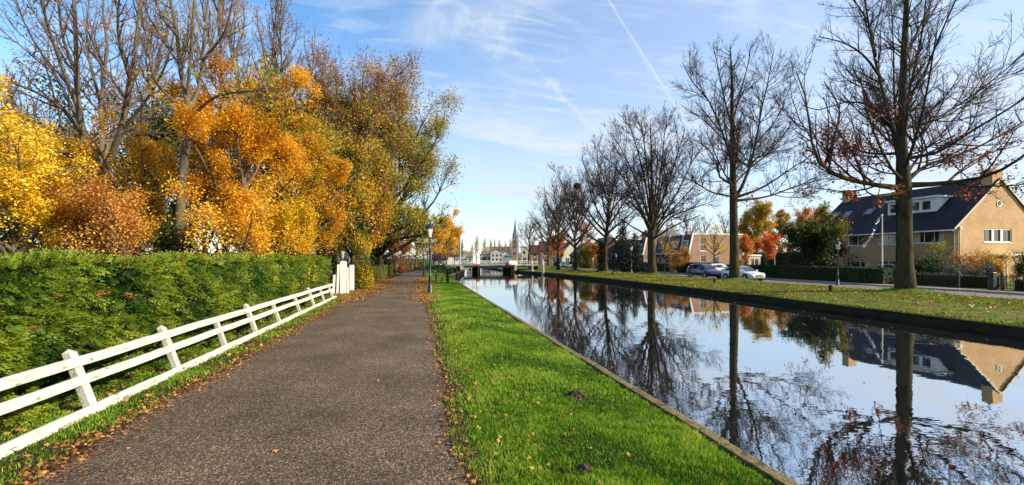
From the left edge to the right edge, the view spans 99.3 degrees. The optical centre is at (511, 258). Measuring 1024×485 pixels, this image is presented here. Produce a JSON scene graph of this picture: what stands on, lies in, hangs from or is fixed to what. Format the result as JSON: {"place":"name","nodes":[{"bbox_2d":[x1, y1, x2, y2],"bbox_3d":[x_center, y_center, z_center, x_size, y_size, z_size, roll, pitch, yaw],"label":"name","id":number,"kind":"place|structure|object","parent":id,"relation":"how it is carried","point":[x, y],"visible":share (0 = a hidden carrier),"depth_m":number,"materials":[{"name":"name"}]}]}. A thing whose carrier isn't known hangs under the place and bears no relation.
{"place":"outdoors","nodes":[
{"label":"outdoors","id":0,"kind":"place"},
{"bbox_2d":[32,269,466,484],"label":"path","id":1,"kind":"structure","parent":0,"point":[239,426],"depth_m":5.18,"materials":[{"name":"grey asphalt"}]},
{"bbox_2d":[404,277,452,301],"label":"fallen leaves","id":2,"kind":"object","parent":1,"relation":"on","point":[421,283],"visible":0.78,"depth_m":25.01,"materials":[{"name":"brown plant"}]},
{"bbox_2d":[419,297,491,484],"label":"fallen leaves","id":3,"kind":"object","parent":1,"relation":"on","point":[455,454],"visible":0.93,"depth_m":5.59,"materials":[{"name":"brown plant"}]},
{"bbox_2d":[422,272,463,286],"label":"lawn grass","id":4,"kind":"structure","parent":0,"point":[453,283],"depth_m":35.84,"materials":[{"name":"green plant"}]},
{"bbox_2d":[421,286,525,329],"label":"lawn grass","id":5,"kind":"structure","parent":0,"point":[468,295],"depth_m":16.12,"materials":[{"name":"green plant"}]},
{"bbox_2d":[0,259,1023,484],"bbox_3d":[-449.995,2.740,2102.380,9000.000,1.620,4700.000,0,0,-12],"label":"ground","id":6,"kind":"structure","parent":0,"point":[994,312],"depth_m":6.23,"materials":[{"name":"green plant"}]},
{"bbox_2d":[0,57,64,251],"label":"bare tree","id":7,"kind":"object","parent":6,"relation":"on","point":[14,96],"visible":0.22,"depth_m":27.93,"materials":[{"name":"brown plant"}]},
{"bbox_2d":[0,70,99,264],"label":"maple tree","id":8,"kind":"object","parent":6,"relation":"on","point":[18,181],"visible":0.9,"depth_m":11.75,"materials":[{"name":"yellow plant"}]},
{"bbox_2d":[3,104,118,255],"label":"maple tree","id":9,"kind":"object","parent":6,"relation":"on","point":[67,164],"visible":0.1,"depth_m":18.05,"materials":[{"name":"yellow plant"}]},
{"bbox_2d":[0,96,132,255],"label":"broadleaf tree","id":10,"kind":"object","parent":6,"relation":"on","point":[5,233],"visible":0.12,"depth_m":26.80,"materials":[{"name":"yellow plant"}]},
{"bbox_2d":[0,142,172,265],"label":"maple tree","id":11,"kind":"object","parent":6,"relation":"on","point":[71,209],"visible":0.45,"depth_m":12.85,"materials":[{"name":"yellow plant"}]},
{"bbox_2d":[9,71,167,257],"bbox_3d":[-30.615,-5.214,31.274,10.059,14.340,11.390,0,0,-12],"label":"broadleaf tree","id":12,"kind":"object","parent":6,"relation":"on","point":[63,101],"visible":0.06,"depth_m":29.40,"materials":[{"name":"brown plant"}]},
{"bbox_2d":[49,168,175,264],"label":"maple tree","id":13,"kind":"object","parent":6,"relation":"on","point":[127,223],"visible":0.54,"depth_m":12.07,"materials":[{"name":"orange plant"}]},
{"bbox_2d":[0,0,224,254],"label":"bare tree","id":14,"kind":"object","parent":6,"relation":"on","point":[121,124],"visible":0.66,"depth_m":18.90,"materials":[{"name":"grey plant"}]},
{"bbox_2d":[0,361,230,484],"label":"verge grass","id":15,"kind":"structure","parent":6,"relation":"on","point":[62,413],"depth_m":5.29,"materials":[{"name":"green plant"}]},
{"bbox_2d":[69,104,205,256],"bbox_3d":[-14.496,-1.887,16.900,3.838,7.677,3.854,0,0,13],"label":"maple tree","id":16,"kind":"object","parent":6,"relation":"on","point":[140,150],"visible":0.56,"depth_m":16.79,"materials":[{"name":"orange plant"}]},
{"bbox_2d":[86,91,219,254],"bbox_3d":[-21.105,-3.978,26.128,6.244,11.864,6.261,0,0,7],"label":"broadleaf tree","id":17,"kind":"object","parent":6,"relation":"on","point":[158,123],"visible":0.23,"depth_m":25.36,"materials":[{"name":"orange plant"}]},
{"bbox_2d":[116,0,195,247],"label":"bare tree","id":18,"kind":"object","parent":6,"relation":"on","point":[154,52],"visible":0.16,"depth_m":29.14,"materials":[{"name":"brown plant"}]},
{"bbox_2d":[0,246,331,431],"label":"hedge","id":19,"kind":"object","parent":6,"relation":"on","point":[53,312],"visible":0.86,"depth_m":6.73,"materials":[{"name":"green plant"}]},
{"bbox_2d":[0,283,336,459],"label":"rail fence","id":20,"kind":"object","parent":6,"relation":"on","point":[73,362],"visible":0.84,"depth_m":6.02,"materials":[{"name":"white wood"}]},
{"bbox_2d":[0,295,362,484],"bbox_3d":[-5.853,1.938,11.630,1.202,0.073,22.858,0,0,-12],"label":"fallen leaves","id":21,"kind":"object","parent":6,"relation":"on","point":[74,453],"visible":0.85,"depth_m":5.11,"materials":[{"name":"brown plant"}]},
{"bbox_2d":[127,98,271,256],"bbox_3d":[-24.003,-5.200,33.999,11.505,14.304,11.535,0,0,-12],"label":"broadleaf tree","id":22,"kind":"object","parent":6,"relation":"on","point":[195,202],"visible":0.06,"depth_m":32.16,"materials":[{"name":"orange plant"}]},
{"bbox_2d":[148,171,283,278],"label":"maple tree","id":23,"kind":"object","parent":6,"relation":"on","point":[248,208],"visible":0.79,"depth_m":13.74,"materials":[{"name":"orange plant"}]},
{"bbox_2d":[168,0,266,254],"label":"bare tree","id":24,"kind":"object","parent":6,"relation":"on","point":[219,33],"visible":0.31,"depth_m":27.47,"materials":[{"name":"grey plant"}]},
{"bbox_2d":[131,0,308,252],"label":"bare tree","id":25,"kind":"object","parent":6,"relation":"on","point":[180,59],"visible":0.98,"depth_m":14.69,"materials":[{"name":"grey plant"}]},
{"bbox_2d":[155,201,192,253],"bbox_3d":[-11.613,0.010,15.007,1.164,3.989,1.187,0,0,-12],"label":"ivy","id":26,"kind":"object","parent":25,"relation":"attached to","point":[170,219],"visible":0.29,"depth_m":14.86,"materials":[{"name":"green plant"}]},
{"bbox_2d":[207,0,262,253],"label":"bare tree","id":27,"kind":"object","parent":6,"relation":"on","point":[233,49],"visible":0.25,"depth_m":33.39,"materials":[{"name":"brown plant"}]},
{"bbox_2d":[144,46,327,256],"bbox_3d":[-10.541,-3.047,16.780,5.846,9.998,5.872,0,0,-32],"label":"maple tree","id":28,"kind":"object","parent":6,"relation":"on","point":[246,135],"visible":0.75,"depth_m":16.13,"materials":[{"name":"orange plant"}]},
{"bbox_2d":[166,293,350,364],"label":"verge grass","id":29,"kind":"structure","parent":6,"relation":"on","point":[273,331],"depth_m":11.11,"materials":[{"name":"green plant"}]},
{"bbox_2d":[206,75,312,252],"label":"broadleaf tree","id":30,"kind":"object","parent":6,"relation":"on","point":[235,155],"visible":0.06,"depth_m":29.35,"materials":[{"name":"orange plant"}]},
{"bbox_2d":[233,0,301,255],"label":"bare tree","id":31,"kind":"object","parent":6,"relation":"on","point":[271,57],"visible":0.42,"depth_m":29.79,"materials":[{"name":"brown plant"}]},
{"bbox_2d":[247,0,312,198],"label":"bare tree","id":32,"kind":"object","parent":6,"relation":"on","point":[280,14],"visible":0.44,"depth_m":30.06,"materials":[{"name":"brown plant"}]},
{"bbox_2d":[229,105,355,255],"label":"maple tree","id":33,"kind":"object","parent":6,"relation":"on","point":[340,168],"visible":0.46,"depth_m":19.96,"materials":[{"name":"orange plant"}]},
{"bbox_2d":[255,194,330,284],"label":"maple tree","id":34,"kind":"object","parent":6,"relation":"on","point":[288,211],"visible":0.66,"depth_m":17.33,"materials":[{"name":"yellow plant"}]},
{"bbox_2d":[284,26,344,252],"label":"bare tree","id":35,"kind":"object","parent":6,"relation":"on","point":[309,64],"visible":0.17,"depth_m":32.84,"materials":[{"name":"brown plant"}]},
{"bbox_2d":[269,105,382,260],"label":"broadleaf tree","id":36,"kind":"object","parent":6,"relation":"on","point":[355,188],"visible":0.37,"depth_m":26.84,"materials":[{"name":"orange plant"}]},
{"bbox_2d":[300,139,371,287],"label":"broadleaf tree","id":37,"kind":"object","parent":6,"relation":"on","point":[349,152],"visible":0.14,"depth_m":28.77,"materials":[{"name":"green plant"}]},
{"bbox_2d":[318,46,356,282],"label":"bare tree","id":38,"kind":"object","parent":6,"relation":"on","point":[334,269],"visible":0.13,"depth_m":35.00,"materials":[{"name":"brown plant"}]},
{"bbox_2d":[332,261,348,293],"bbox_3d":[-9.415,1.050,23.941,0.870,1.800,0.180,0,0,-12],"label":"gate post","id":39,"kind":"object","parent":6,"relation":"on","point":[342,267],"visible":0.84,"depth_m":23.89,"materials":[{"name":"white paint"}]},
{"bbox_2d":[284,35,424,264],"bbox_3d":[-12.129,-7.104,32.831,11.237,18.122,11.708,0,0,-34],"label":"broadleaf tree","id":40,"kind":"object","parent":6,"relation":"on","point":[356,116],"visible":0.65,"depth_m":31.54,"materials":[{"name":"green plant"}]},
{"bbox_2d":[319,279,405,300],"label":"fallen leaves","id":41,"kind":"object","parent":6,"relation":"on","point":[356,294],"visible":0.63,"depth_m":24.37,"materials":[{"name":"brown plant"}]},
{"bbox_2d":[351,222,374,289],"bbox_3d":[-9.370,-0.146,27.195,1.542,4.303,1.543,0,0,-12],"label":"ivy","id":42,"kind":"object","parent":6,"relation":"on","point":[361,274],"visible":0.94,"depth_m":27.01,"materials":[{"name":"yellow plant"}]},
{"bbox_2d":[284,50,472,279],"bbox_3d":[-11.694,-8.262,39.945,16.619,20.441,15.135,0,0,31],"label":"broadleaf tree","id":43,"kind":"object","parent":6,"relation":"on","point":[416,160],"visible":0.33,"depth_m":38.50,"materials":[{"name":"green plant"}]},
{"bbox_2d":[358,185,404,269],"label":"broadleaf tree","id":44,"kind":"object","parent":6,"relation":"on","point":[375,258],"visible":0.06,"depth_m":46.13,"materials":[{"name":"green plant"}]},
{"bbox_2d":[354,261,424,287],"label":"hedge","id":45,"kind":"object","parent":6,"relation":"on","point":[388,272],"visible":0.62,"depth_m":45.52,"materials":[{"name":"green plant"}]},
{"bbox_2d":[373,229,413,274],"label":"shrub","id":46,"kind":"object","parent":6,"relation":"on","point":[401,269],"visible":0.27,"depth_m":51.86,"materials":[{"name":"brown plant"}]},
{"bbox_2d":[402,200,439,266],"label":"broadleaf tree","id":47,"kind":"object","parent":6,"relation":"on","point":[418,246],"visible":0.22,"depth_m":73.91,"materials":[{"name":"brown plant"}]},
{"bbox_2d":[426,220,433,292],"bbox_3d":[-4.555,-0.100,24.199,0.444,4.100,0.444,0,0,-7],"label":"street lamp","id":48,"kind":"object","parent":6,"relation":"on","point":[430,227],"visible":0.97,"depth_m":24.14,"materials":[{"name":"grey metal"}]},
{"bbox_2d":[424,227,452,264],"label":"broadleaf tree","id":49,"kind":"object","parent":6,"relation":"on","point":[437,249],"visible":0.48,"depth_m":79.82,"materials":[{"name":"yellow plant"}]},
{"bbox_2d":[434,208,465,266],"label":"broadleaf tree","id":50,"kind":"object","parent":6,"relation":"on","point":[455,239],"visible":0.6,"depth_m":94.81,"materials":[{"name":"orange plant"}]},
{"bbox_2d":[442,261,537,272],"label":"bridge","id":51,"kind":"structure","parent":6,"relation":"on","point":[512,268],"depth_m":77.73,"materials":[{"name":"metal"}]},
{"bbox_2d":[485,220,518,259],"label":"church","id":52,"kind":"structure","parent":6,"relation":"on","point":[513,247],"depth_m":399.46,"materials":[{"name":"stone"}]},
{"bbox_2d":[517,216,540,263],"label":"bare tree","id":53,"kind":"object","parent":6,"relation":"on","point":[526,235],"visible":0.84,"depth_m":124.81,"materials":[{"name":"brown plant"}]},
{"bbox_2d":[524,185,570,265],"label":"bare tree","id":54,"kind":"object","parent":6,"relation":"on","point":[547,238],"visible":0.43,"depth_m":85.41,"materials":[{"name":"brown plant"}]},
{"bbox_2d":[539,229,566,264],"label":"broadleaf tree","id":55,"kind":"object","parent":6,"relation":"on","point":[561,253],"visible":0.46,"depth_m":119.03,"materials":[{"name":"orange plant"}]},
{"bbox_2d":[525,174,589,269],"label":"bare tree","id":56,"kind":"object","parent":6,"relation":"on","point":[559,238],"visible":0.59,"depth_m":74.81,"materials":[{"name":"brown plant"}]},
{"bbox_2d":[572,244,595,269],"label":"shrub","id":57,"kind":"object","parent":6,"relation":"on","point":[583,252],"visible":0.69,"depth_m":73.56,"materials":[{"name":"green plant"}]},
{"bbox_2d":[583,240,600,269],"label":"shrub","id":58,"kind":"object","parent":6,"relation":"on","point":[593,248],"visible":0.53,"depth_m":71.86,"materials":[{"name":"brown plant"}]},
{"bbox_2d":[434,306,749,484],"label":"fallen leaves","id":59,"kind":"object","parent":6,"relation":"on","point":[531,467],"visible":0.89,"depth_m":5.67,"materials":[{"name":"brown plant"}]},
{"bbox_2d":[595,241,607,271],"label":"conifer","id":60,"kind":"object","parent":6,"relation":"on","point":[600,251],"visible":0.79,"depth_m":60.33,"materials":[{"name":"green plant"}]},
{"bbox_2d":[561,130,649,270],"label":"bare tree","id":61,"kind":"object","parent":6,"relation":"on","point":[606,230],"visible":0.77,"depth_m":59.49,"materials":[{"name":"brown plant"}]},
{"bbox_2d":[607,217,638,272],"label":"conifer","id":62,"kind":"object","parent":6,"relation":"on","point":[622,259],"visible":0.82,"depth_m":63.59,"materials":[{"name":"green plant"}]},
{"bbox_2d":[449,269,799,484],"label":"quay wall","id":63,"kind":"structure","parent":6,"relation":"on","point":[767,471],"depth_m":5.30,"materials":[{"name":"stone"}]},
{"bbox_2d":[622,231,646,272],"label":"conifer","id":64,"kind":"object","parent":6,"relation":"on","point":[635,252],"visible":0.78,"depth_m":63.58,"materials":[{"name":"green plant"}]},
{"bbox_2d":[655,223,678,272],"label":"tree","id":65,"kind":"object","parent":6,"relation":"on","point":[665,248],"visible":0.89,"depth_m":60.05,"materials":[{"name":"brown plant"}]},
{"bbox_2d":[661,245,692,271],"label":"shrub","id":66,"kind":"object","parent":6,"relation":"on","point":[685,253],"visible":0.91,"depth_m":61.18,"materials":[{"name":"brown plant"}]},
{"bbox_2d":[697,222,728,262],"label":"tree","id":67,"kind":"object","parent":6,"relation":"on","point":[714,242],"visible":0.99,"depth_m":58.86,"materials":[{"name":"yellow plant"}]},
{"bbox_2d":[718,278,749,280],"bbox_3d":[19.702,1.905,38.498,5.111,0.483,4.800,0,0,-12],"label":"ground mound","id":68,"kind":"object","parent":6,"relation":"on","point":[734,279],"visible":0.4,"depth_m":37.88,"materials":[{"name":"green plant"}]},
{"bbox_2d":[660,30,850,277],"bbox_3d":[20.399,-9.497,38.809,20.622,23.115,11.125,0,0,-36],"label":"bare tree","id":69,"kind":"object","parent":68,"relation":"on","point":[732,148],"visible":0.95,"depth_m":38.38,"materials":[{"name":"brown plant"}]},
{"bbox_2d":[738,231,755,265],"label":"shrub","id":70,"kind":"object","parent":6,"relation":"on","point":[746,245],"visible":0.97,"depth_m":63.83,"materials":[{"name":"orange plant"}]},
{"bbox_2d":[738,199,778,253],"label":"broadleaf tree","id":71,"kind":"object","parent":6,"relation":"on","point":[758,224],"visible":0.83,"depth_m":90.68,"materials":[{"name":"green plant"}]},
{"bbox_2d":[752,231,782,259],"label":"shrub","id":72,"kind":"object","parent":6,"relation":"on","point":[769,240],"visible":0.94,"depth_m":83.38,"materials":[{"name":"orange plant"}]},
{"bbox_2d":[515,270,1023,338],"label":"quay wall","id":73,"kind":"structure","parent":6,"relation":"on","point":[983,327],"depth_m":19.06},
{"bbox_2d":[749,252,809,265],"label":"hedge","id":74,"kind":"object","parent":6,"relation":"on","point":[779,257],"visible":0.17,"depth_m":87.41,"materials":[{"name":"green plant"}]},
{"bbox_2d":[767,209,792,251],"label":"broadleaf tree","id":75,"kind":"object","parent":6,"relation":"on","point":[782,214],"visible":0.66,"depth_m":99.54,"materials":[{"name":"plant"}]},
{"bbox_2d":[546,269,1023,323],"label":"fallen leaves","id":76,"kind":"object","parent":6,"relation":"on","point":[835,293],"visible":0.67,"depth_m":24.22,"materials":[{"name":"plant"}]},
{"bbox_2d":[572,267,1023,294],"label":"kerb","id":77,"kind":"structure","parent":6,"relation":"on","point":[1013,293],"depth_m":32.72,"materials":[{"name":"concrete"}]},
{"bbox_2d":[780,206,827,251],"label":"broadleaf tree","id":78,"kind":"object","parent":6,"relation":"on","point":[802,217],"visible":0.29,"depth_m":94.85,"materials":[{"name":"orange plant"}]},
{"bbox_2d":[726,264,894,283],"bbox_3d":[28.041,1.389,43.884,1.350,1.513,19.118,0,0,-12],"label":"hedge","id":79,"kind":"object","parent":6,"relation":"on","point":[874,275],"visible":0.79,"depth_m":39.08,"materials":[{"name":"green plant"}]},
{"bbox_2d":[775,201,862,266],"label":"broadleaf tree","id":80,"kind":"object","parent":6,"relation":"on","point":[816,239],"visible":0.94,"depth_m":42.72,"materials":[{"name":"green plant"}]},
{"bbox_2d":[763,0,1023,288],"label":"bare tree","id":81,"kind":"object","parent":6,"relation":"on","point":[897,128],"visible":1,"depth_m":24.55,"materials":[{"name":"brown plant"}]},
{"bbox_2d":[914,250,952,273],"bbox_3d":[33.812,0.640,35.486,2.558,2.620,3.166,0,0,-12],"label":"shrub","id":82,"kind":"object","parent":6,"relation":"on","point":[925,265],"visible":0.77,"depth_m":35.17,"materials":[{"name":"green plant"}]},
{"bbox_2d":[915,271,959,287],"bbox_3d":[30.518,1.483,31.331,0.100,1.134,2.800,0,0,-12],"label":"garden railing","id":83,"kind":"object","parent":6,"relation":"on","point":[949,275],"visible":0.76,"depth_m":30.96,"materials":[{"name":"black metal"}]},
{"bbox_2d":[916,240,959,268],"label":"tree","id":84,"kind":"object","parent":6,"relation":"on","point":[933,252],"visible":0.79,"depth_m":37.02,"materials":[{"name":"green plant"}]},
{"bbox_2d":[916,273,1007,288],"bbox_3d":[32.268,1.601,31.747,0.982,1.014,5.606,0,0,-12],"label":"hedge","id":85,"kind":"object","parent":6,"relation":"on","point":[974,281],"visible":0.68,"depth_m":30.99,"materials":[{"name":"green plant"}]},
{"bbox_2d":[950,250,985,275],"bbox_3d":[37.621,0.608,35.967,2.643,2.685,2.528,0,0,-29],"label":"shrub","id":86,"kind":"object","parent":6,"relation":"on","point":[964,264],"visible":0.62,"depth_m":35.71,"materials":[{"name":"orange plant"}]},
{"bbox_2d":[967,248,1012,275],"bbox_3d":[39.463,0.452,36.111,2.727,2.997,3.046,0,0,-39],"label":"shrub","id":87,"kind":"object","parent":6,"relation":"on","point":[996,262],"visible":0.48,"depth_m":35.53,"materials":[{"name":"yellow plant"}]},
{"bbox_2d":[987,272,996,289],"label":"gate pillar","id":88,"kind":"structure","parent":6,"relation":"on","point":[991,280],"depth_m":28.00,"materials":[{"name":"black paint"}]},
{"bbox_2d":[1007,248,1023,280],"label":"shrub","id":89,"kind":"object","parent":6,"relation":"on","point":[1018,269],"visible":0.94,"depth_m":33.08,"materials":[{"name":"plant"}]},
{"bbox_2d":[0,0,1023,258],"label":"sky","id":90,"kind":"structure","parent":0,"point":[539,79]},
{"bbox_2d":[433,325,640,411],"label":"lawn grass","id":91,"kind":"structure","parent":0,"point":[526,339],"depth_m":7.44,"materials":[{"name":"green plant"}]},
{"bbox_2d":[538,241,556,263],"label":"house","id":92,"kind":"structure","parent":0,"point":[541,250],"depth_m":160.10,"materials":[{"name":"brown brick"}]},
{"bbox_2d":[587,234,621,267],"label":"house","id":93,"kind":"structure","parent":0,"point":[610,250],"depth_m":93.64,"materials":[{"name":"brick"}]},
{"bbox_2d":[449,399,776,484],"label":"lawn grass","id":94,"kind":"structure","parent":0,"point":[686,438],"depth_m":4.43,"materials":[{"name":"green plant"}]},
{"bbox_2d":[655,231,742,268],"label":"house","id":95,"kind":"structure","parent":0,"point":[693,241],"depth_m":73.84,"materials":[{"name":"beige brick"}]},
{"bbox_2d":[454,267,1023,484],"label":"water","id":96,"kind":"structure","parent":0,"point":[946,407],"depth_m":9.41,"materials":[{"name":"blue liquid"}]},
{"bbox_2d":[464,261,1023,298],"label":"road","id":97,"kind":"structure","parent":0,"point":[942,291],"depth_m":33.27,"materials":[{"name":"grey asphalt"}]},
{"bbox_2d":[686,264,721,278],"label":"parked car","id":98,"kind":"object","parent":97,"relation":"on","point":[706,270],"visible":0.96,"depth_m":46.53,"materials":[{"name":"blue paint"}]},
{"bbox_2d":[721,266,764,280],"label":"parked car","id":99,"kind":"object","parent":97,"relation":"on","point":[747,272],"visible":0.71,"depth_m":41.39,"materials":[{"name":"silver metal"}]},
{"bbox_2d":[545,265,1023,292],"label":"pavement","id":100,"kind":"structure","parent":0,"point":[893,285],"depth_m":31.61,"materials":[{"name":"brick"}]},
{"bbox_2d":[561,271,1023,325],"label":"bank grass","id":101,"kind":"structure","parent":0,"point":[948,297],"depth_m":25.02,"materials":[{"name":"green plant"}]},
{"bbox_2d":[812,167,1023,281],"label":"house","id":102,"kind":"structure","parent":0,"point":[943,213],"depth_m":40.37,"materials":[{"name":"yellow brick"}]},
{"bbox_2d":[848,235,867,245],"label":"window","id":103,"kind":"structure","parent":102,"relation":"in","point":[859,240],"depth_m":47.27,"materials":[{"name":"glass"}]},
{"bbox_2d":[877,234,895,245],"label":"window","id":104,"kind":"structure","parent":102,"relation":"in","point":[888,239],"depth_m":44.25,"materials":[{"name":"glass"}]},
{"bbox_2d":[913,231,944,243],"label":"window","id":105,"kind":"structure","parent":102,"relation":"in","point":[920,237],"depth_m":40.60,"materials":[{"name":"glass"}]},
{"bbox_2d":[984,228,1010,242],"bbox_3d":[44.126,-2.040,39.541,3.450,1.320,0.160,0,0,-12],"label":"window","id":106,"kind":"structure","parent":102,"relation":"in","point":[987,231],"depth_m":39.59,"materials":[{"name":"grey glass"}]},
{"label":"ground mound","id":107,"kind":"structure","parent":0,"visible":0},
{"bbox_2d":[539,161,605,269],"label":"bare tree","id":108,"kind":"object","parent":107,"relation":"on","point":[574,214],"visible":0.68,"depth_m":65.79,"materials":[{"name":"brown plant"}]},
{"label":"ground mound","id":109,"kind":"structure","parent":0,"visible":0},
{"bbox_2d":[592,99,726,272],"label":"bare tree","id":110,"kind":"object","parent":109,"relation":"on","point":[651,219],"visible":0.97,"depth_m":51.63,"materials":[{"name":"brown plant"}]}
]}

